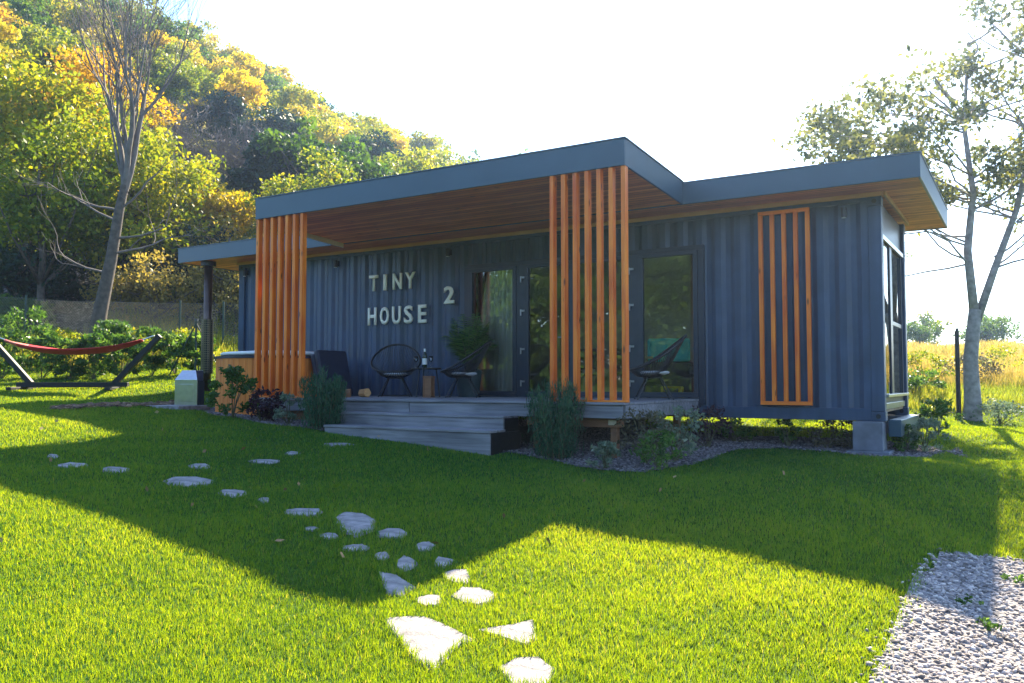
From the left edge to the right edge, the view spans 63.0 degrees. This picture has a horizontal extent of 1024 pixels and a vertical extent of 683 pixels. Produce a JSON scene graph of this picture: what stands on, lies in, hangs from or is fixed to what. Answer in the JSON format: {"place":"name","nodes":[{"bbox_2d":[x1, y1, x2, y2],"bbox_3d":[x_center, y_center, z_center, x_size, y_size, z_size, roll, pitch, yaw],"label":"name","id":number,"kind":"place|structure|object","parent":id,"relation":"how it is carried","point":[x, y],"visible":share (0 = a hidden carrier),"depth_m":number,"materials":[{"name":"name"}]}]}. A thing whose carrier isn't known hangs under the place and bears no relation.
{"place":"outdoors","nodes":[
{"label":"outdoors","id":0,"kind":"place"},
{"bbox_2d":[43,400,173,409],"bbox_3d":[-6.572,1.089,14.326,0.701,0.140,3.060,-1,-3,26],"label":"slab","id":1,"kind":"object","parent":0,"point":[101,405],"visible":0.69,"depth_m":13.89,"materials":[{"name":"grey concrete"}]},
{"bbox_2d":[0,19,1023,682],"bbox_3d":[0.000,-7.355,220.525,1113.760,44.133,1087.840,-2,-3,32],"label":"ground","id":2,"kind":"structure","parent":0,"point":[382,499],"depth_m":5.67,"materials":[{"name":"green plant"}]},
{"bbox_2d":[0,327,30,378],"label":"shrub","id":3,"kind":"object","parent":2,"relation":"on","point":[15,336],"visible":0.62,"depth_m":18.70,"materials":[{"name":"green plant"}]},
{"bbox_2d":[0,304,59,366],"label":"shrub","id":4,"kind":"object","parent":2,"relation":"on","point":[14,319],"visible":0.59,"depth_m":20.48,"materials":[{"name":"green plant"}]},
{"bbox_2d":[5,24,57,57],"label":"leafy tree","id":5,"kind":"object","parent":2,"relation":"on","point":[26,34],"visible":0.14,"depth_m":54.08,"materials":[{"name":"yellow plant"}]},
{"bbox_2d":[0,293,66,332],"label":"bush","id":6,"kind":"object","parent":2,"relation":"on","point":[28,306],"visible":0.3,"depth_m":26.32,"materials":[{"name":"green plant"}]},
{"bbox_2d":[1,0,79,55],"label":"leafy tree","id":7,"kind":"object","parent":2,"relation":"on","point":[28,11],"visible":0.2,"depth_m":58.01,"materials":[{"name":"green plant"}]},
{"bbox_2d":[13,325,72,377],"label":"shrub","id":8,"kind":"object","parent":2,"relation":"on","point":[46,337],"visible":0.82,"depth_m":18.67,"materials":[{"name":"green plant"}]},
{"bbox_2d":[4,24,91,77],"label":"leafy tree","id":9,"kind":"object","parent":2,"relation":"on","point":[44,45],"visible":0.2,"depth_m":46.83,"materials":[{"name":"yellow plant"}]},
{"bbox_2d":[0,235,102,311],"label":"bush","id":10,"kind":"object","parent":2,"relation":"on","point":[17,277],"visible":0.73,"depth_m":28.57,"materials":[{"name":"green plant"}]},
{"bbox_2d":[43,337,96,379],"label":"shrub","id":11,"kind":"object","parent":2,"relation":"on","point":[72,370],"visible":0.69,"depth_m":18.75,"materials":[{"name":"green plant"}]},
{"bbox_2d":[0,98,157,329],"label":"leafy tree","id":12,"kind":"object","parent":2,"relation":"on","point":[34,222],"visible":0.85,"depth_m":26.96,"materials":[{"name":"green plant"}]},
{"bbox_2d":[0,45,159,217],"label":"leafy tree","id":13,"kind":"object","parent":2,"relation":"on","point":[15,90],"visible":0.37,"depth_m":29.61,"materials":[{"name":"green plant"}]},
{"bbox_2d":[0,334,162,389],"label":"hammock stand","id":14,"kind":"object","parent":2,"relation":"on","point":[30,383],"visible":0.86,"depth_m":16.53,"materials":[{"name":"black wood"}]},
{"bbox_2d":[0,335,154,354],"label":"hammock","id":15,"kind":"object","parent":14,"relation":"hanging from","point":[81,351],"visible":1,"depth_m":16.42,"materials":[{"name":"fabric"}]},
{"bbox_2d":[46,0,119,37],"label":"leafy tree","id":16,"kind":"object","parent":2,"relation":"on","point":[57,13],"visible":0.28,"depth_m":64.48,"materials":[{"name":"green plant"}]},
{"bbox_2d":[70,332,120,378],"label":"shrub","id":17,"kind":"object","parent":2,"relation":"on","point":[91,340],"visible":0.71,"depth_m":18.83,"materials":[{"name":"green plant"}]},
{"bbox_2d":[7,42,186,253],"bbox_3d":[-17.393,-7.339,33.845,6.730,9.128,6.207,0,-3,4],"label":"leafy tree","id":18,"kind":"object","parent":2,"relation":"on","point":[87,72],"visible":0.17,"depth_m":32.83,"materials":[{"name":"yellow plant"}]},
{"bbox_2d":[0,295,217,343],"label":"wire fence","id":19,"kind":"object","parent":2,"relation":"on","point":[55,325],"visible":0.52,"depth_m":23.39,"materials":[{"name":"grey metal"}]},
{"bbox_2d":[90,319,133,372],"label":"shrub","id":20,"kind":"object","parent":2,"relation":"on","point":[114,327],"visible":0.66,"depth_m":19.71,"materials":[{"name":"green plant"}]},
{"bbox_2d":[1,0,224,337],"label":"bare tree","id":21,"kind":"object","parent":2,"relation":"on","point":[126,163],"visible":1,"depth_m":21.93,"materials":[{"name":"brown plant"}]},
{"bbox_2d":[94,333,148,375],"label":"shrub","id":22,"kind":"object","parent":2,"relation":"on","point":[118,339],"visible":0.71,"depth_m":18.72,"materials":[{"name":"green plant"}]},
{"bbox_2d":[93,0,171,35],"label":"leafy tree","id":23,"kind":"object","parent":2,"relation":"on","point":[116,9],"visible":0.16,"depth_m":70.67,"materials":[{"name":"green plant"}]},
{"bbox_2d":[79,248,203,328],"bbox_3d":[-12.156,-1.492,27.963,4.121,3.190,4.568,2,-3,-29],"label":"bush","id":24,"kind":"object","parent":2,"relation":"on","point":[148,286],"visible":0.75,"depth_m":27.42,"materials":[{"name":"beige plant"}]},
{"bbox_2d":[65,125,225,314],"bbox_3d":[-12.974,-4.071,29.796,5.787,7.313,5.846,-1,-3,25],"label":"leafy tree","id":25,"kind":"object","parent":2,"relation":"on","point":[162,182],"visible":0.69,"depth_m":28.89,"materials":[{"name":"green plant"}]},
{"bbox_2d":[124,324,179,375],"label":"shrub","id":26,"kind":"object","parent":2,"relation":"on","point":[147,331],"visible":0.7,"depth_m":18.82,"materials":[{"name":"green plant"}]},
{"bbox_2d":[85,210,233,293],"bbox_3d":[-13.423,-3.263,31.827,5.530,3.941,5.709,0,-3,3],"label":"bush","id":27,"kind":"object","parent":2,"relation":"on","point":[215,237],"visible":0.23,"depth_m":31.11,"materials":[{"name":"green plant"}]},
{"bbox_2d":[135,46,192,116],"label":"leafy tree","id":28,"kind":"object","parent":2,"relation":"on","point":[154,74],"visible":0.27,"depth_m":57.33,"materials":[{"name":"yellow plant"}]},
{"bbox_2d":[139,58,206,132],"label":"leafy tree","id":29,"kind":"object","parent":2,"relation":"on","point":[181,80],"visible":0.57,"depth_m":53.62,"materials":[{"name":"green plant"}]},
{"bbox_2d":[152,330,197,373],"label":"shrub","id":30,"kind":"object","parent":2,"relation":"on","point":[178,342],"visible":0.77,"depth_m":18.83,"materials":[{"name":"green plant"}]},
{"bbox_2d":[146,405,209,409],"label":"paving slab","id":31,"kind":"structure","parent":2,"relation":"on","point":[196,407],"depth_m":14.37,"materials":[{"name":"stone"}]},
{"bbox_2d":[174,370,203,404],"bbox_3d":[-5.679,0.848,14.686,0.430,0.680,0.448,0,-3,-6],"label":"tub stove","id":32,"kind":"object","parent":31,"relation":"on","point":[189,387],"visible":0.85,"depth_m":14.50,"materials":[{"name":"metal"}]},
{"bbox_2d":[147,18,209,58],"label":"leafy tree","id":33,"kind":"object","parent":2,"relation":"on","point":[180,34],"visible":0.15,"depth_m":69.94,"materials":[{"name":"green plant"}]},
{"bbox_2d":[142,98,227,204],"bbox_3d":[-16.985,-8.906,40.255,5.783,5.088,5.421,1,-3,-27],"label":"tree","id":34,"kind":"object","parent":2,"relation":"on","point":[191,109],"visible":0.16,"depth_m":39.28,"materials":[{"name":"green plant"}]},
{"bbox_2d":[167,61,221,133],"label":"leafy tree","id":35,"kind":"object","parent":2,"relation":"on","point":[204,85],"visible":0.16,"depth_m":59.09,"materials":[{"name":"green plant"}]},
{"bbox_2d":[171,18,222,59],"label":"leafy tree","id":36,"kind":"object","parent":2,"relation":"on","point":[203,43],"visible":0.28,"depth_m":85.38,"materials":[{"name":"yellow plant"}]},
{"bbox_2d":[180,331,217,369],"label":"shrub","id":37,"kind":"object","parent":2,"relation":"on","point":[188,355],"visible":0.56,"depth_m":18.72,"materials":[{"name":"green plant"}]},
{"bbox_2d":[150,177,255,277],"bbox_3d":[-12.082,-4.122,33.205,4.018,4.461,4.528,1,-3,-14],"label":"leafy tree","id":38,"kind":"object","parent":2,"relation":"on","point":[217,204],"visible":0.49,"depth_m":32.45,"materials":[{"name":"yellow plant"}]},
{"bbox_2d":[145,92,260,191],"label":"tree","id":39,"kind":"object","parent":2,"relation":"on","point":[204,143],"visible":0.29,"depth_m":40.97,"materials":[{"name":"green plant"}]},
{"bbox_2d":[165,214,248,316],"bbox_3d":[-10.244,-2.542,30.190,5.296,4.254,5.348,-1,-3,13],"label":"bush","id":40,"kind":"object","parent":2,"relation":"on","point":[221,276],"visible":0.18,"depth_m":30.10,"materials":[{"name":"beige plant"}]},
{"bbox_2d":[180,86,254,156],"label":"leafy tree","id":41,"kind":"object","parent":2,"relation":"on","point":[219,108],"visible":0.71,"depth_m":51.71,"materials":[{"name":"green plant"}]},
{"bbox_2d":[189,66,271,157],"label":"leafy tree","id":42,"kind":"object","parent":2,"relation":"on","point":[248,89],"visible":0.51,"depth_m":53.61,"materials":[{"name":"yellow plant"}]},
{"bbox_2d":[206,364,258,417],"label":"shrub","id":43,"kind":"object","parent":2,"relation":"on","point":[234,375],"visible":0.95,"depth_m":12.36,"materials":[{"name":"green plant"}]},
{"bbox_2d":[213,236,251,324],"bbox_3d":[-7.574,-2.040,29.070,4.909,4.207,5.453,-1,-3,12],"label":"bush","id":44,"kind":"object","parent":2,"relation":"on","point":[229,288],"visible":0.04,"depth_m":27.93,"materials":[{"name":"green plant"}]},
{"bbox_2d":[200,107,267,195],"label":"tree","id":45,"kind":"object","parent":2,"relation":"on","point":[223,142],"visible":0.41,"depth_m":41.50,"materials":[{"name":"green plant"}]},
{"bbox_2d":[211,50,266,97],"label":"leafy tree","id":46,"kind":"object","parent":2,"relation":"on","point":[241,61],"visible":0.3,"depth_m":68.49,"materials":[{"name":"yellow plant"}]},
{"bbox_2d":[223,101,309,149],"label":"leafy tree","id":47,"kind":"object","parent":2,"relation":"on","point":[279,121],"visible":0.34,"depth_m":51.27,"materials":[{"name":"green plant"}]},
{"bbox_2d":[215,129,329,201],"bbox_3d":[-11.422,-7.358,39.569,5.093,5.665,3.638,0,-3,10],"label":"leafy tree","id":48,"kind":"object","parent":2,"relation":"on","point":[238,180],"visible":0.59,"depth_m":38.66,"materials":[{"name":"green plant"}]},
{"bbox_2d":[235,145,362,239],"bbox_3d":[-8.749,-4.826,34.601,6.144,6.066,5.793,1,-3,-20],"label":"leafy tree","id":49,"kind":"object","parent":2,"relation":"on","point":[278,187],"visible":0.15,"depth_m":33.28,"materials":[{"name":"green plant"}]},
{"bbox_2d":[242,133,355,185],"bbox_3d":[-9.938,-6.960,40.258,5.925,6.006,4.617,1,-3,-25],"label":"leafy tree","id":50,"kind":"object","parent":2,"relation":"on","point":[290,159],"visible":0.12,"depth_m":38.68,"materials":[{"name":"green plant"}]},
{"bbox_2d":[266,81,346,148],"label":"leafy tree","id":51,"kind":"object","parent":2,"relation":"on","point":[294,92],"visible":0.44,"depth_m":64.50,"materials":[{"name":"yellow plant"}]},
{"bbox_2d":[256,115,392,191],"bbox_3d":[-8.422,-6.766,38.525,6.167,6.705,5.358,0,-3,2],"label":"leafy tree","id":52,"kind":"object","parent":2,"relation":"on","point":[369,167],"visible":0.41,"depth_m":37.40,"materials":[{"name":"green plant"}]},
{"bbox_2d":[335,512,375,537],"bbox_3d":[-1.209,1.444,6.511,0.314,0.124,0.816,1,-3,-22],"label":"stepping stone","id":53,"kind":"object","parent":2,"relation":"on","point":[357,521],"visible":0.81,"depth_m":6.49,"materials":[{"name":"grey stone"}]},
{"bbox_2d":[347,129,405,162],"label":"leafy tree","id":54,"kind":"object","parent":2,"relation":"on","point":[385,143],"visible":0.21,"depth_m":50.91,"materials":[{"name":"green plant"}]},
{"bbox_2d":[379,571,415,596],"bbox_3d":[-0.692,1.497,5.090,0.190,0.103,0.486,1,-3,-16],"label":"stepping stone","id":55,"kind":"object","parent":2,"relation":"on","point":[394,581],"visible":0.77,"depth_m":5.07,"materials":[{"name":"grey stone"}]},
{"bbox_2d":[376,146,442,171],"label":"leafy tree","id":56,"kind":"object","parent":2,"relation":"on","point":[419,164],"visible":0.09,"depth_m":43.49,"materials":[{"name":"yellow plant"}]},
{"bbox_2d":[400,130,454,160],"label":"leafy tree","id":57,"kind":"object","parent":2,"relation":"on","point":[423,139],"visible":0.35,"depth_m":78.20,"materials":[{"name":"yellow plant"}]},
{"bbox_2d":[386,616,473,671],"bbox_3d":[-0.377,1.508,4.160,0.375,0.116,0.745,1,-3,-23],"label":"stepping stone","id":58,"kind":"object","parent":2,"relation":"on","point":[429,637],"visible":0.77,"depth_m":4.19,"materials":[{"name":"white stone"}]},
{"bbox_2d":[397,144,462,166],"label":"leafy tree","id":59,"kind":"object","parent":2,"relation":"on","point":[439,163],"visible":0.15,"depth_m":56.20,"materials":[{"name":"yellow plant"}]},
{"bbox_2d":[451,587,496,605],"bbox_3d":[-0.229,1.522,4.921,0.310,0.079,0.305,-2,-3,32],"label":"stepping stone","id":60,"kind":"object","parent":2,"relation":"on","point":[478,592],"visible":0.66,"depth_m":4.93,"materials":[{"name":"white stone"}]},
{"bbox_2d":[255,395,698,457],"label":"deck","id":61,"kind":"structure","parent":2,"relation":"on","point":[479,426],"depth_m":10.63,"materials":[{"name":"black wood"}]},
{"bbox_2d":[311,350,352,395],"bbox_3d":[-2.981,0.535,13.807,0.363,0.774,0.680,-2,-3,32],"label":"folded tub cover","id":62,"kind":"object","parent":61,"relation":"on","point":[335,362],"visible":0.6,"depth_m":13.74,"materials":[{"name":"black plastic"}]},
{"bbox_2d":[370,344,420,396],"bbox_3d":[-1.905,0.461,13.690,0.832,0.892,0.814,0,-3,-2],"label":"string chair","id":63,"kind":"object","parent":61,"relation":"on","point":[393,370],"visible":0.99,"depth_m":13.79,"materials":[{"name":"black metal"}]},
{"bbox_2d":[440,340,491,397],"bbox_3d":[-0.709,0.425,12.939,0.814,0.892,0.832,0,-3,4],"label":"string chair","id":64,"kind":"object","parent":61,"relation":"on","point":[478,356],"visible":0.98,"depth_m":12.77,"materials":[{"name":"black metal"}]},
{"bbox_2d":[439,312,497,396],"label":"potted palm","id":65,"kind":"object","parent":61,"relation":"on","point":[464,346],"visible":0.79,"depth_m":13.44,"materials":[{"name":"green plant"}]},
{"bbox_2d":[629,334,686,399],"bbox_3d":[1.980,0.350,11.394,0.814,0.892,0.832,0,-3,4],"label":"string chair","id":66,"kind":"object","parent":61,"relation":"on","point":[670,358],"visible":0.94,"depth_m":11.21,"materials":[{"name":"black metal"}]},
{"bbox_2d":[475,620,536,645],"bbox_3d":[0.031,1.530,4.290,0.270,0.091,0.361,-5,-6,60],"label":"stepping stone","id":67,"kind":"object","parent":2,"relation":"on","point":[523,628],"visible":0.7,"depth_m":4.32,"materials":[{"name":"white stone"}]},
{"bbox_2d":[0,280,1023,412],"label":"rough grass","id":68,"kind":"structure","parent":2,"relation":"on","point":[1011,392],"depth_m":20.58,"materials":[{"name":"green plant"}]},
{"bbox_2d":[498,656,555,682],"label":"stepping stone","id":69,"kind":"object","parent":2,"relation":"on","point":[528,668],"visible":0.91,"depth_m":3.86,"materials":[{"name":"white stone"}]},
{"bbox_2d":[177,136,947,436],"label":"tiny house","id":70,"kind":"structure","parent":2,"relation":"on","point":[777,294],"depth_m":11.90,"materials":[{"name":"blue paint"}]},
{"bbox_2d":[200,261,215,390],"bbox_3d":[-6.191,-0.314,16.978,0.300,2.633,0.300,-2,-3,32],"label":"post","id":71,"kind":"object","parent":70,"relation":"attached to","point":[207,334],"visible":0.91,"depth_m":16.90,"materials":[{"name":"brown metal"}]},
{"bbox_2d":[468,265,515,395],"bbox_3d":[-0.320,-0.167,13.817,0.936,2.123,0.060,-2,-3,32],"label":"window","id":72,"kind":"structure","parent":70,"relation":"in","point":[479,279],"depth_m":13.93,"materials":[{"name":"paint"}]},
{"bbox_2d":[482,270,511,390],"bbox_3d":[-0.263,-0.150,13.928,1.000,2.250,0.083,-2,-3,32],"label":"curtain","id":73,"kind":"object","parent":70,"relation":"hanging from","point":[497,369],"visible":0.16,"depth_m":13.89,"materials":[{"name":"fabric"}]},
{"bbox_2d":[520,261,568,395],"bbox_3d":[0.511,-0.194,13.268,0.878,2.123,0.120,-2,-3,32],"label":"door","id":74,"kind":"structure","parent":70,"relation":"in","point":[527,267],"depth_m":13.43,"materials":[{"name":"paint"}]},
{"bbox_2d":[569,256,633,396],"bbox_3d":[1.365,-0.219,12.759,1.090,2.123,0.088,-2,-3,32],"label":"door","id":75,"kind":"structure","parent":70,"relation":"in","point":[582,394],"depth_m":13.00,"materials":[{"name":"paint"}]},
{"bbox_2d":[638,250,698,397],"bbox_3d":[2.286,-0.245,12.206,0.906,2.123,0.060,-2,-3,32],"label":"window","id":76,"kind":"structure","parent":70,"relation":"in","point":[695,394],"depth_m":12.16,"materials":[{"name":"paint"}]},
{"bbox_2d":[882,206,908,408],"bbox_3d":[5.327,-0.440,11.779,0.220,2.740,2.100,-2,-3,32],"label":"end window","id":77,"kind":"structure","parent":70,"relation":"in","point":[891,229],"depth_m":11.86,"materials":[{"name":"glass"}]},
{"bbox_2d":[205,407,966,471],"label":"mulch","id":78,"kind":"object","parent":2,"relation":"on","point":[596,430],"visible":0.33,"depth_m":11.09,"materials":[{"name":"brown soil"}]},
{"bbox_2d":[245,385,285,420],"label":"shrub","id":79,"kind":"object","parent":78,"relation":"on","point":[264,409],"visible":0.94,"depth_m":12.14,"materials":[{"name":"purple plant"}]},
{"bbox_2d":[215,350,316,414],"bbox_3d":[-4.043,0.697,14.468,2.100,1.071,2.100,-2,-3,32],"label":"hot tub","id":80,"kind":"object","parent":78,"relation":"on","point":[244,360],"visible":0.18,"depth_m":13.60,"materials":[{"name":"orange wood"}]},
{"bbox_2d":[273,392,305,423],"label":"shrub","id":81,"kind":"object","parent":78,"relation":"on","point":[290,415],"visible":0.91,"depth_m":11.85,"materials":[{"name":"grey plant"}]},
{"bbox_2d":[297,363,346,430],"bbox_3d":[-2.602,0.788,11.533,0.730,0.972,0.665,2,-3,-31],"label":"evergreen shrub","id":82,"kind":"object","parent":78,"relation":"on","point":[329,410],"visible":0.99,"depth_m":11.42,"materials":[{"name":"green plant"}]},
{"bbox_2d":[522,377,591,460],"bbox_3d":[0.529,0.934,9.914,0.819,1.054,0.750,-2,-3,32],"label":"evergreen shrub","id":83,"kind":"object","parent":78,"relation":"on","point":[560,444],"visible":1,"depth_m":9.81,"materials":[{"name":"green plant"}]},
{"bbox_2d":[585,440,620,468],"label":"shrub","id":84,"kind":"object","parent":78,"relation":"on","point":[612,449],"visible":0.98,"depth_m":9.13,"materials":[{"name":"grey plant"}]},
{"bbox_2d":[615,407,683,463],"bbox_3d":[1.497,1.084,9.462,0.719,0.697,0.804,1,-3,-11],"label":"shrub","id":85,"kind":"object","parent":78,"relation":"on","point":[650,416],"visible":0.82,"depth_m":9.43,"materials":[{"name":"green plant"}]},
{"bbox_2d":[628,429,687,469],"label":"shrub","id":86,"kind":"object","parent":78,"relation":"on","point":[664,438],"visible":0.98,"depth_m":8.97,"materials":[{"name":"green plant"}]},
{"bbox_2d":[640,405,704,460],"bbox_3d":[1.889,1.082,9.710,0.737,0.711,0.847,1,-3,-13],"label":"shrub","id":87,"kind":"object","parent":78,"relation":"on","point":[685,435],"visible":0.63,"depth_m":9.68,"materials":[{"name":"green plant"}]},
{"bbox_2d":[681,404,736,446],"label":"shrub","id":88,"kind":"object","parent":78,"relation":"on","point":[709,423],"visible":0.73,"depth_m":11.12,"materials":[{"name":"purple plant"}]},
{"bbox_2d":[808,420,850,447],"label":"shrub","id":89,"kind":"object","parent":78,"relation":"on","point":[819,432],"visible":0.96,"depth_m":11.16,"materials":[{"name":"green plant"}]},
{"bbox_2d":[847,421,894,454],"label":"pier","id":90,"kind":"structure","parent":78,"relation":"on","point":[869,436],"depth_m":10.63,"materials":[{"name":"concrete"}]},
{"bbox_2d":[905,416,951,451],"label":"shrub","id":91,"kind":"object","parent":78,"relation":"on","point":[927,423],"visible":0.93,"depth_m":10.81,"materials":[{"name":"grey plant"}]},
{"bbox_2d":[772,0,1023,420],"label":"sparse tree","id":92,"kind":"object","parent":2,"relation":"on","point":[856,143],"visible":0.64,"depth_m":16.25,"materials":[{"name":"green plant"}]},
{"bbox_2d":[907,317,941,343],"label":"leafy tree","id":93,"kind":"object","parent":2,"relation":"on","point":[915,333],"visible":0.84,"depth_m":49.40,"materials":[{"name":"green plant"}]},
{"bbox_2d":[908,366,946,394],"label":"weed bush","id":94,"kind":"object","parent":2,"relation":"on","point":[914,380],"visible":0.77,"depth_m":17.96,"materials":[{"name":"green plant"}]},
{"bbox_2d":[907,350,954,381],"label":"weed bush","id":95,"kind":"object","parent":2,"relation":"on","point":[912,356],"visible":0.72,"depth_m":19.36,"materials":[{"name":"yellow plant"}]},
{"bbox_2d":[914,397,965,435],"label":"shrub","id":96,"kind":"object","parent":2,"relation":"on","point":[941,408],"visible":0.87,"depth_m":12.33,"materials":[{"name":"green plant"}]},
{"bbox_2d":[954,328,961,418],"bbox_3d":[8.746,0.723,16.378,0.083,1.982,0.083,0,-3,9],"label":"fence post","id":97,"kind":"object","parent":2,"relation":"on","point":[957,377],"visible":0.79,"depth_m":16.36,"materials":[{"name":"black wood"}]},
{"bbox_2d":[907,339,1023,388],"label":"dry field grass","id":98,"kind":"structure","parent":2,"relation":"on","point":[946,350],"depth_m":25.14,"materials":[{"name":"yellow plant"}]},
{"bbox_2d":[935,352,1009,382],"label":"weed bush","id":99,"kind":"object","parent":2,"relation":"on","point":[992,368],"visible":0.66,"depth_m":20.27,"materials":[{"name":"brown plant"}]},
{"bbox_2d":[952,313,1022,341],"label":"leafy tree","id":100,"kind":"object","parent":2,"relation":"on","point":[986,334],"visible":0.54,"depth_m":51.20,"materials":[{"name":"green plant"}]},
{"bbox_2d":[969,397,1023,423],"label":"shrub","id":101,"kind":"object","parent":2,"relation":"on","point":[995,412],"visible":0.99,"depth_m":15.71,"materials":[{"name":"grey plant"}]},
{"bbox_2d":[136,0,1023,345],"label":"sky","id":102,"kind":"structure","parent":0,"point":[705,88],"materials":[{"name":"white"}]},
{"bbox_2d":[645,338,693,397],"bbox_3d":[2.478,0.457,13.211,0.840,1.045,0.750,-1,-3,12],"label":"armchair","id":103,"kind":"object","parent":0,"point":[680,369],"visible":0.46,"depth_m":13.39,"materials":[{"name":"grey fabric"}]},
{"bbox_2d":[854,547,1023,682],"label":"gravel path","id":104,"kind":"structure","parent":0,"point":[915,641],"depth_m":4.69,"materials":[{"name":"grey gravel"}]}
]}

